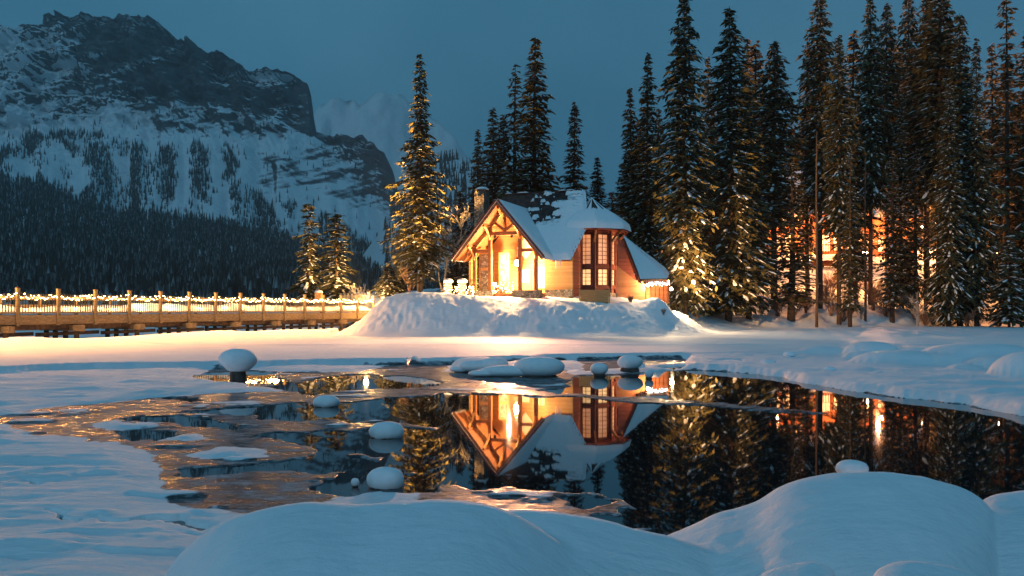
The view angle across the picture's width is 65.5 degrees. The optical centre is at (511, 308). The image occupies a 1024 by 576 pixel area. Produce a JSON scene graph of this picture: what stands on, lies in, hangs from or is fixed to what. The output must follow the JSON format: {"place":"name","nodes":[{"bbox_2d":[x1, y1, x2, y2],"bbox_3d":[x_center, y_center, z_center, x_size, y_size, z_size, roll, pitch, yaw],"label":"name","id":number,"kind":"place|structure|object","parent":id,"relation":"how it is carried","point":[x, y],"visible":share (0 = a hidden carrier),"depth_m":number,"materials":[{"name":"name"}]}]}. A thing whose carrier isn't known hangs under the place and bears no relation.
{"place":"outdoors","nodes":[
{"label":"outdoors","id":0,"kind":"place"},
{"bbox_2d":[0,10,399,304],"bbox_3d":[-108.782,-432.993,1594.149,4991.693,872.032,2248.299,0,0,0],"label":"mountain","id":1,"kind":"structure","parent":0,"point":[81,71],"depth_m":1921.65,"materials":[{"name":"snow"}]},
{"bbox_2d":[313,91,469,200],"bbox_3d":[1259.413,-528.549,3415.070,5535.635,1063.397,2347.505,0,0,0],"label":"mountain","id":2,"kind":"structure","parent":0,"point":[381,120],"depth_m":3706.24,"materials":[{"name":"snow"}]},
{"bbox_2d":[0,244,1023,575],"bbox_3d":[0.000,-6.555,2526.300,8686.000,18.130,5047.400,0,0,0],"label":"snowy ground","id":3,"kind":"structure","parent":0,"point":[84,472],"depth_m":11.81,"materials":[{"name":"snow"}]},
{"bbox_2d":[0,288,374,337],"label":"bridge","id":4,"kind":"structure","parent":3,"relation":"on","point":[215,315],"depth_m":50.98,"materials":[{"name":"brown wood"}]},
{"bbox_2d":[1,292,369,302],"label":"string lights","id":5,"kind":"object","parent":4,"relation":"attached to","point":[187,296],"visible":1,"depth_m":51.44,"materials":[{"name":"yellow"}]},
{"bbox_2d":[218,349,256,382],"bbox_3d":[-8.688,1.889,25.253,1.054,1.242,0.957,0,0,-38],"label":"snow capped rock","id":6,"kind":"object","parent":3,"relation":"on","point":[237,363],"visible":0.92,"depth_m":25.00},
{"bbox_2d":[284,203,325,305],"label":"spruce tree","id":7,"kind":"object","parent":3,"relation":"on","point":[303,283],"visible":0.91,"depth_m":78.66,"materials":[{"name":"green plant"}]},
{"bbox_2d":[315,290,322,305],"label":"notice cabinet","id":8,"kind":"object","parent":3,"relation":"on","point":[318,294],"visible":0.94,"depth_m":70.70,"materials":[{"name":"brown wood"}]},
{"bbox_2d":[306,213,372,304],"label":"spruce tree","id":9,"kind":"object","parent":3,"relation":"on","point":[333,290],"visible":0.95,"depth_m":77.77,"materials":[{"name":"green plant"}]},
{"bbox_2d":[0,104,689,305],"bbox_3d":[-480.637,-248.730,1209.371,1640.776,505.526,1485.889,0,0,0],"label":"forest","id":10,"kind":"object","parent":3,"relation":"on","point":[89,253],"visible":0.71,"depth_m":982.75,"materials":[{"name":"plant"}]},
{"bbox_2d":[342,284,370,302],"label":"bare shrub","id":11,"kind":"object","parent":3,"relation":"on","point":[351,296],"visible":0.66,"depth_m":74.13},
{"bbox_2d":[351,284,371,305],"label":"bare shrub","id":12,"kind":"object","parent":3,"relation":"on","point":[364,296],"visible":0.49,"depth_m":72.48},
{"bbox_2d":[369,263,403,299],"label":"spruce tree","id":13,"kind":"object","parent":3,"relation":"on","point":[385,286],"visible":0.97,"depth_m":72.13,"materials":[{"name":"green plant"}]},
{"bbox_2d":[388,260,409,293],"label":"spruce tree","id":14,"kind":"object","parent":3,"relation":"on","point":[399,279],"visible":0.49,"depth_m":73.10,"materials":[{"name":"green plant"}]},
{"bbox_2d":[397,266,415,291],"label":"bare shrub","id":15,"kind":"object","parent":3,"relation":"on","point":[406,275],"visible":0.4,"depth_m":70.35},
{"bbox_2d":[377,54,457,291],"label":"spruce tree","id":16,"kind":"object","parent":3,"relation":"on","point":[419,260],"visible":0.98,"depth_m":68.79,"materials":[{"name":"green plant"}]},
{"bbox_2d":[403,202,475,292],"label":"bare birch","id":17,"kind":"object","parent":3,"relation":"on","point":[445,245],"visible":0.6,"depth_m":70.47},
{"bbox_2d":[443,278,452,292],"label":"lantern pillar","id":18,"kind":"structure","parent":3,"relation":"on","point":[448,282],"depth_m":65.34,"materials":[{"name":"stone"}]},
{"bbox_2d":[433,263,464,293],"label":"spruce tree","id":19,"kind":"object","parent":3,"relation":"on","point":[453,275],"visible":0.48,"depth_m":71.68,"materials":[{"name":"green plant"}]},
{"bbox_2d":[444,228,462,286],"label":"bare birch","id":20,"kind":"object","parent":3,"relation":"on","point":[454,250],"visible":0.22,"depth_m":71.75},
{"bbox_2d":[440,189,470,286],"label":"spruce tree","id":21,"kind":"object","parent":3,"relation":"on","point":[460,200],"visible":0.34,"depth_m":77.90,"materials":[{"name":"green plant"}]},
{"bbox_2d":[457,278,466,294],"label":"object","id":22,"kind":"structure","parent":3,"relation":"on","point":[462,282],"depth_m":65.34,"materials":[{"name":"stone"}]},
{"bbox_2d":[452,258,478,294],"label":"spruce tree","id":23,"kind":"object","parent":3,"relation":"on","point":[465,270],"visible":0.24,"depth_m":69.93,"materials":[{"name":"green plant"}]},
{"bbox_2d":[463,129,487,266],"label":"spruce tree","id":24,"kind":"object","parent":3,"relation":"on","point":[477,171],"visible":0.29,"depth_m":90.77,"materials":[{"name":"green plant"}]},
{"bbox_2d":[449,358,508,371],"bbox_3d":[-1.194,2.172,29.073,2.176,0.761,1.028,0,0,0],"label":"snow covered rock","id":25,"kind":"object","parent":3,"relation":"on","point":[468,365],"visible":0.69,"depth_m":28.70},
{"bbox_2d":[471,108,513,223],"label":"spruce tree","id":26,"kind":"object","parent":3,"relation":"on","point":[493,177],"visible":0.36,"depth_m":88.72,"materials":[{"name":"green plant"}]},
{"bbox_2d":[491,114,513,195],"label":"spruce tree","id":27,"kind":"object","parent":3,"relation":"on","point":[504,134],"visible":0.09,"depth_m":92.95,"materials":[{"name":"green plant"}]},
{"bbox_2d":[492,281,513,292],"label":"glowing shrub","id":28,"kind":"object","parent":3,"relation":"on","point":[502,291],"visible":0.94,"depth_m":66.56,"materials":[{"name":"beige plant"}]},
{"bbox_2d":[495,159,516,199],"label":"spruce tree","id":29,"kind":"object","parent":3,"relation":"on","point":[506,179],"visible":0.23,"depth_m":83.77,"materials":[{"name":"green plant"}]},
{"bbox_2d":[500,64,530,191],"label":"spruce tree","id":30,"kind":"object","parent":3,"relation":"on","point":[514,115],"visible":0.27,"depth_m":91.94,"materials":[{"name":"green plant"}]},
{"bbox_2d":[508,37,561,192],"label":"spruce tree","id":31,"kind":"object","parent":3,"relation":"on","point":[529,140],"visible":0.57,"depth_m":87.90,"materials":[{"name":"green plant"}]},
{"bbox_2d":[451,187,668,302],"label":"chalet","id":32,"kind":"object","parent":3,"relation":"on","point":[563,243],"visible":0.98,"depth_m":67.28,"materials":[{"name":"brown wood"}]},
{"bbox_2d":[516,238,532,261],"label":"gable window","id":33,"kind":"structure","parent":32,"relation":"in","point":[525,255],"depth_m":68.40,"materials":[{"name":"yellow glass"}]},
{"bbox_2d":[522,267,530,289],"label":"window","id":34,"kind":"structure","parent":32,"relation":"in","point":[526,271],"depth_m":68.40,"materials":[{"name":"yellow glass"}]},
{"bbox_2d":[538,266,544,288],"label":"window","id":35,"kind":"structure","parent":32,"relation":"in","point":[541,269],"depth_m":67.90,"materials":[{"name":"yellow glass"}]},
{"bbox_2d":[583,233,591,264],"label":"window","id":36,"kind":"structure","parent":32,"relation":"in","point":[587,238],"depth_m":67.68,"materials":[{"name":"beige"}]},
{"bbox_2d":[583,268,591,285],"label":"window","id":37,"kind":"structure","parent":32,"relation":"in","point":[587,272],"depth_m":67.66,"materials":[{"name":"beige"}]},
{"bbox_2d":[597,233,607,264],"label":"window","id":38,"kind":"structure","parent":32,"relation":"in","point":[602,239],"depth_m":67.71,"materials":[{"name":"beige"}]},
{"bbox_2d":[597,268,607,285],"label":"window","id":39,"kind":"structure","parent":32,"relation":"in","point":[602,273],"depth_m":67.71,"materials":[{"name":"beige"}]},
{"bbox_2d":[612,234,614,265],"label":"window","id":40,"kind":"structure","parent":32,"relation":"in","point":[613,244],"depth_m":69.03,"materials":[{"name":"orange"}]},
{"bbox_2d":[559,102,590,196],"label":"spruce tree","id":41,"kind":"object","parent":3,"relation":"on","point":[573,177],"visible":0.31,"depth_m":101.74,"materials":[{"name":"green plant"}]},
{"bbox_2d":[579,288,609,302],"bbox_3d":[6.633,-0.910,63.970,2.460,1.420,1.060,0,0,7],"label":"plank box","id":42,"kind":"object","parent":3,"relation":"on","point":[602,296],"visible":0.88,"depth_m":63.45,"materials":[{"name":"brown wood"}]},
{"bbox_2d":[588,157,608,208],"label":"spruce tree","id":43,"kind":"object","parent":3,"relation":"on","point":[598,181],"visible":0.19,"depth_m":96.02,"materials":[{"name":"green plant"}]},
{"bbox_2d":[606,191,615,213],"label":"spruce tree","id":44,"kind":"object","parent":3,"relation":"on","point":[612,197],"visible":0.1,"depth_m":117.97,"materials":[{"name":"green plant"}]},
{"bbox_2d":[611,164,628,216],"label":"spruce tree","id":45,"kind":"object","parent":3,"relation":"on","point":[616,194],"visible":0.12,"depth_m":111.99,"materials":[{"name":"green plant"}]},
{"bbox_2d":[610,87,644,278],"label":"spruce tree","id":46,"kind":"object","parent":3,"relation":"on","point":[628,163],"visible":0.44,"depth_m":85.99,"materials":[{"name":"green plant"}]},
{"bbox_2d":[614,122,663,262],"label":"spruce tree","id":47,"kind":"object","parent":3,"relation":"on","point":[639,135],"visible":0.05,"depth_m":89.44,"materials":[{"name":"green plant"}]},
{"bbox_2d":[621,52,670,279],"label":"spruce tree","id":48,"kind":"object","parent":3,"relation":"on","point":[646,206],"visible":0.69,"depth_m":83.56,"materials":[{"name":"green plant"}]},
{"bbox_2d":[650,109,670,233],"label":"spruce tree","id":49,"kind":"object","parent":3,"relation":"on","point":[658,118],"visible":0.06,"depth_m":112.03,"materials":[{"name":"green plant"}]},
{"bbox_2d":[646,0,728,319],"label":"spruce tree","id":50,"kind":"object","parent":3,"relation":"on","point":[689,197],"visible":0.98,"depth_m":76.57,"materials":[{"name":"green plant"}]},
{"bbox_2d":[686,128,716,276],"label":"spruce tree","id":51,"kind":"object","parent":3,"relation":"on","point":[706,238],"visible":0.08,"depth_m":109.27,"materials":[{"name":"green plant"}]},
{"bbox_2d":[696,57,719,242],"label":"spruce tree","id":52,"kind":"object","parent":3,"relation":"on","point":[705,116],"visible":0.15,"depth_m":115.85,"materials":[{"name":"green plant"}]},
{"bbox_2d":[699,6,786,321],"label":"spruce tree","id":53,"kind":"object","parent":3,"relation":"on","point":[730,199],"visible":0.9,"depth_m":83.00,"materials":[{"name":"green plant"}]},
{"bbox_2d":[736,38,764,187],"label":"spruce tree","id":54,"kind":"object","parent":3,"relation":"on","point":[747,58],"visible":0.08,"depth_m":153.17,"materials":[{"name":"green plant"}]},
{"bbox_2d":[719,82,785,319],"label":"spruce tree","id":55,"kind":"object","parent":3,"relation":"on","point":[761,247],"visible":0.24,"depth_m":86.49,"materials":[{"name":"green plant"}]},
{"bbox_2d":[742,40,789,292],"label":"spruce tree","id":56,"kind":"object","parent":3,"relation":"on","point":[756,66],"visible":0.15,"depth_m":100.91,"materials":[{"name":"green plant"}]},
{"bbox_2d":[762,290,787,315],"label":"bare shrub","id":57,"kind":"object","parent":3,"relation":"on","point":[776,308],"visible":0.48,"depth_m":89.93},
{"bbox_2d":[741,41,812,309],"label":"spruce tree","id":58,"kind":"object","parent":3,"relation":"on","point":[775,99],"visible":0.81,"depth_m":93.46,"materials":[{"name":"green plant"}]},
{"bbox_2d":[759,157,832,321],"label":"spruce tree","id":59,"kind":"object","parent":3,"relation":"on","point":[792,266],"visible":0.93,"depth_m":88.80,"materials":[{"name":"green plant"}]},
{"bbox_2d":[782,289,811,314],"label":"bare shrub","id":60,"kind":"object","parent":3,"relation":"on","point":[798,310],"visible":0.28,"depth_m":90.65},
{"bbox_2d":[787,102,822,170],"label":"spruce tree","id":61,"kind":"object","parent":3,"relation":"on","point":[797,160],"visible":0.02,"depth_m":163.53,"materials":[{"name":"green plant"}]},
{"bbox_2d":[787,28,825,292],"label":"spruce tree","id":62,"kind":"object","parent":3,"relation":"on","point":[811,221],"visible":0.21,"depth_m":103.79,"materials":[{"name":"green plant"}]},
{"bbox_2d":[813,131,819,327],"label":"dead trunk","id":63,"kind":"object","parent":3,"relation":"on","point":[816,246],"visible":0.96,"depth_m":85.90,"materials":[{"name":"wood"}]},
{"bbox_2d":[788,0,849,308],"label":"spruce tree","id":64,"kind":"object","parent":3,"relation":"on","point":[819,74],"visible":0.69,"depth_m":96.66,"materials":[{"name":"green plant"}]},
{"bbox_2d":[765,171,877,266],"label":"lodge","id":65,"kind":"structure","parent":3,"relation":"on","point":[828,252],"depth_m":126.00,"materials":[{"name":"orange"}]},
{"bbox_2d":[823,235,829,251],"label":"window","id":66,"kind":"structure","parent":65,"relation":"in","point":[825,241],"depth_m":125.98,"materials":[{"name":"beige"}]},
{"bbox_2d":[815,276,834,300],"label":"bare shrub","id":67,"kind":"object","parent":3,"relation":"on","point":[827,288],"visible":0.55,"depth_m":98.64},
{"bbox_2d":[811,282,842,315],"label":"bare shrub","id":68,"kind":"object","parent":3,"relation":"on","point":[828,299],"visible":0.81,"depth_m":93.77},
{"bbox_2d":[823,269,836,293],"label":"bare shrub","id":69,"kind":"object","parent":3,"relation":"on","point":[828,280],"visible":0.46,"depth_m":103.92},
{"bbox_2d":[814,34,866,324],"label":"spruce tree","id":70,"kind":"object","parent":3,"relation":"on","point":[840,99],"visible":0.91,"depth_m":90.64,"materials":[{"name":"green plant"}]},
{"bbox_2d":[831,299,854,320],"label":"bare shrub","id":71,"kind":"object","parent":3,"relation":"on","point":[845,313],"visible":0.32,"depth_m":91.96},
{"bbox_2d":[834,148,867,326],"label":"spruce tree","id":72,"kind":"object","parent":3,"relation":"on","point":[851,295],"visible":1,"depth_m":87.78,"materials":[{"name":"green plant"}]},
{"bbox_2d":[835,460,868,472],"bbox_3d":[3.629,1.785,8.496,0.345,0.335,0.278,0,0,0],"label":"snow capped rock","id":73,"kind":"object","parent":3,"relation":"on","point":[854,466],"visible":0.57,"depth_m":8.41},
{"bbox_2d":[823,30,884,298],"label":"spruce tree","id":74,"kind":"object","parent":3,"relation":"on","point":[853,42],"visible":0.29,"depth_m":101.58,"materials":[{"name":"green plant"}]},
{"bbox_2d":[864,154,869,321],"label":"dead trunk","id":75,"kind":"object","parent":3,"relation":"on","point":[865,287],"visible":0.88,"depth_m":91.91,"materials":[{"name":"wood"}]},
{"bbox_2d":[862,283,881,310],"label":"bare shrub","id":76,"kind":"object","parent":3,"relation":"on","point":[870,297],"visible":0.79,"depth_m":95.80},
{"bbox_2d":[851,0,896,304],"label":"spruce tree","id":77,"kind":"object","parent":3,"relation":"on","point":[872,134],"visible":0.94,"depth_m":99.52,"materials":[{"name":"green plant"}]},
{"bbox_2d":[874,291,898,316],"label":"bare shrub","id":78,"kind":"object","parent":3,"relation":"on","point":[886,309],"visible":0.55,"depth_m":93.87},
{"bbox_2d":[865,2,911,291],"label":"spruce tree","id":79,"kind":"object","parent":3,"relation":"on","point":[891,74],"visible":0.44,"depth_m":103.51,"materials":[{"name":"green plant"}]},
{"bbox_2d":[870,152,915,322],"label":"spruce tree","id":80,"kind":"object","parent":3,"relation":"on","point":[893,287],"visible":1,"depth_m":92.70,"materials":[{"name":"green plant"}]},
{"bbox_2d":[866,208,923,256],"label":"lodge","id":81,"kind":"structure","parent":3,"relation":"on","point":[875,251],"depth_m":134.00,"materials":[{"name":"orange"}]},
{"bbox_2d":[876,95,921,307],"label":"spruce tree","id":82,"kind":"object","parent":3,"relation":"on","point":[900,157],"visible":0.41,"depth_m":98.68,"materials":[{"name":"green plant"}]},
{"bbox_2d":[889,0,920,238],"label":"spruce tree","id":83,"kind":"object","parent":3,"relation":"on","point":[906,44],"visible":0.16,"depth_m":109.84,"materials":[{"name":"green plant"}]},
{"bbox_2d":[899,290,922,312],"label":"bare shrub","id":84,"kind":"object","parent":3,"relation":"on","point":[905,296],"visible":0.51,"depth_m":95.75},
{"bbox_2d":[901,293,929,319],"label":"bare shrub","id":85,"kind":"object","parent":3,"relation":"on","point":[908,301],"visible":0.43,"depth_m":94.74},
{"bbox_2d":[895,149,936,314],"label":"spruce tree","id":86,"kind":"object","parent":3,"relation":"on","point":[915,248],"visible":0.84,"depth_m":95.82,"materials":[{"name":"green plant"}]},
{"bbox_2d":[908,293,926,325],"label":"bare shrub","id":87,"kind":"object","parent":3,"relation":"on","point":[916,312],"visible":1,"depth_m":90.42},
{"bbox_2d":[896,0,950,302],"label":"spruce tree","id":88,"kind":"object","parent":3,"relation":"on","point":[912,66],"visible":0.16,"depth_m":103.22,"materials":[{"name":"green plant"}]},
{"bbox_2d":[913,311,933,324],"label":"bare shrub","id":89,"kind":"object","parent":3,"relation":"on","point":[923,318],"visible":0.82,"depth_m":92.82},
{"bbox_2d":[921,160,928,310],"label":"dead trunk","id":90,"kind":"object","parent":3,"relation":"on","point":[925,234],"visible":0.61,"depth_m":96.90,"materials":[{"name":"brown plant"}]},
{"bbox_2d":[917,208,935,246],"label":"spruce tree","id":91,"kind":"object","parent":3,"relation":"on","point":[930,232],"visible":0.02,"depth_m":150.81,"materials":[{"name":"green plant"}]},
{"bbox_2d":[886,0,983,294],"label":"spruce tree","id":92,"kind":"object","parent":3,"relation":"on","point":[937,46],"visible":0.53,"depth_m":97.78,"materials":[{"name":"green plant"}]},
{"bbox_2d":[908,83,980,326],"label":"spruce tree","id":93,"kind":"object","parent":3,"relation":"on","point":[948,302],"visible":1,"depth_m":89.51,"materials":[{"name":"green plant"}]},
{"bbox_2d":[915,13,1003,325],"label":"spruce tree","id":94,"kind":"object","parent":3,"relation":"on","point":[961,93],"visible":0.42,"depth_m":92.57,"materials":[{"name":"green plant"}]},
{"bbox_2d":[953,37,1017,325],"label":"spruce tree","id":95,"kind":"object","parent":3,"relation":"on","point":[977,257],"visible":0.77,"depth_m":90.31,"materials":[{"name":"green plant"}]},
{"bbox_2d":[977,43,1004,289],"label":"spruce tree","id":96,"kind":"object","parent":3,"relation":"on","point":[992,109],"visible":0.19,"depth_m":107.77,"materials":[{"name":"green plant"}]},
{"bbox_2d":[979,0,1023,324],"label":"spruce tree","id":97,"kind":"object","parent":3,"relation":"on","point":[1007,206],"visible":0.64,"depth_m":96.59,"materials":[{"name":"green plant"}]},
{"bbox_2d":[982,235,1023,326],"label":"spruce tree","id":98,"kind":"object","parent":3,"relation":"on","point":[1006,287],"visible":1,"depth_m":86.49,"materials":[{"name":"green plant"}]},
{"bbox_2d":[990,59,1019,165],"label":"spruce tree","id":99,"kind":"object","parent":3,"relation":"on","point":[1010,102],"visible":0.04,"depth_m":169.38,"materials":[{"name":"green plant"}]},
{"bbox_2d":[993,36,1023,302],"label":"spruce tree","id":100,"kind":"object","parent":3,"relation":"on","point":[1017,241],"visible":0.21,"depth_m":99.06,"materials":[{"name":"green plant"}]},
{"bbox_2d":[1005,90,1023,319],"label":"spruce tree","id":101,"kind":"object","parent":3,"relation":"on","point":[1020,165],"visible":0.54,"depth_m":96.01,"materials":[{"name":"green plant"}]},
{"bbox_2d":[0,0,1023,216],"label":"sky","id":102,"kind":"structure","parent":0,"point":[593,51],"materials":[{"name":"blue"}]},
{"bbox_2d":[60,366,1023,534],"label":"pond water","id":103,"kind":"structure","parent":0,"point":[665,469],"depth_m":14.17,"materials":[{"name":"black liquid"}]},
{"bbox_2d":[313,395,339,406],"bbox_3d":[-4.456,2.289,19.124,0.644,0.427,0.480,0,0,0],"label":"snow capped rock","id":104,"kind":"object","parent":103,"relation":"in","point":[326,401],"visible":0.68,"depth_m":18.95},
{"bbox_2d":[351,478,359,486],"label":"snow capped rock","id":105,"kind":"object","parent":103,"relation":"in","point":[355,482],"visible":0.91,"depth_m":10.47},
{"bbox_2d":[367,467,403,489],"bbox_3d":[-1.667,2.293,10.485,0.495,0.424,0.381,0,0,0],"label":"snow capped rock","id":106,"kind":"object","parent":103,"relation":"in","point":[385,478],"visible":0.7,"depth_m":10.34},
{"bbox_2d":[369,421,403,438],"bbox_3d":[-2.294,2.284,14.556,0.641,0.440,0.517,0,0,0],"label":"snow capped rock","id":107,"kind":"object","parent":103,"relation":"in","point":[386,430],"visible":0.73,"depth_m":14.37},
{"bbox_2d":[468,357,564,377],"bbox_3d":[0.150,2.100,27.222,3.308,0.907,1.220,0,0,0],"label":"snow covered rock","id":108,"kind":"object","parent":103,"relation":"in","point":[538,367],"visible":0.92,"depth_m":26.85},
{"bbox_2d":[590,363,607,375],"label":"snow capped rock","id":109,"kind":"object","parent":103,"relation":"in","point":[598,369],"visible":0.92,"depth_m":27.56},
{"bbox_2d":[617,355,642,371],"bbox_3d":[4.327,2.105,29.143,0.946,0.806,0.712,0,0,0],"label":"snow capped rock","id":110,"kind":"object","parent":103,"relation":"in","point":[629,363],"visible":0.9,"depth_m":28.91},
{"bbox_2d":[362,159,921,275],"bbox_3d":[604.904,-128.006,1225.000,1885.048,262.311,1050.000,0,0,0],"label":"wooded hill","id":111,"kind":"structure","parent":0,"point":[373,251],"depth_m":1203.17,"materials":[{"name":"plant"}]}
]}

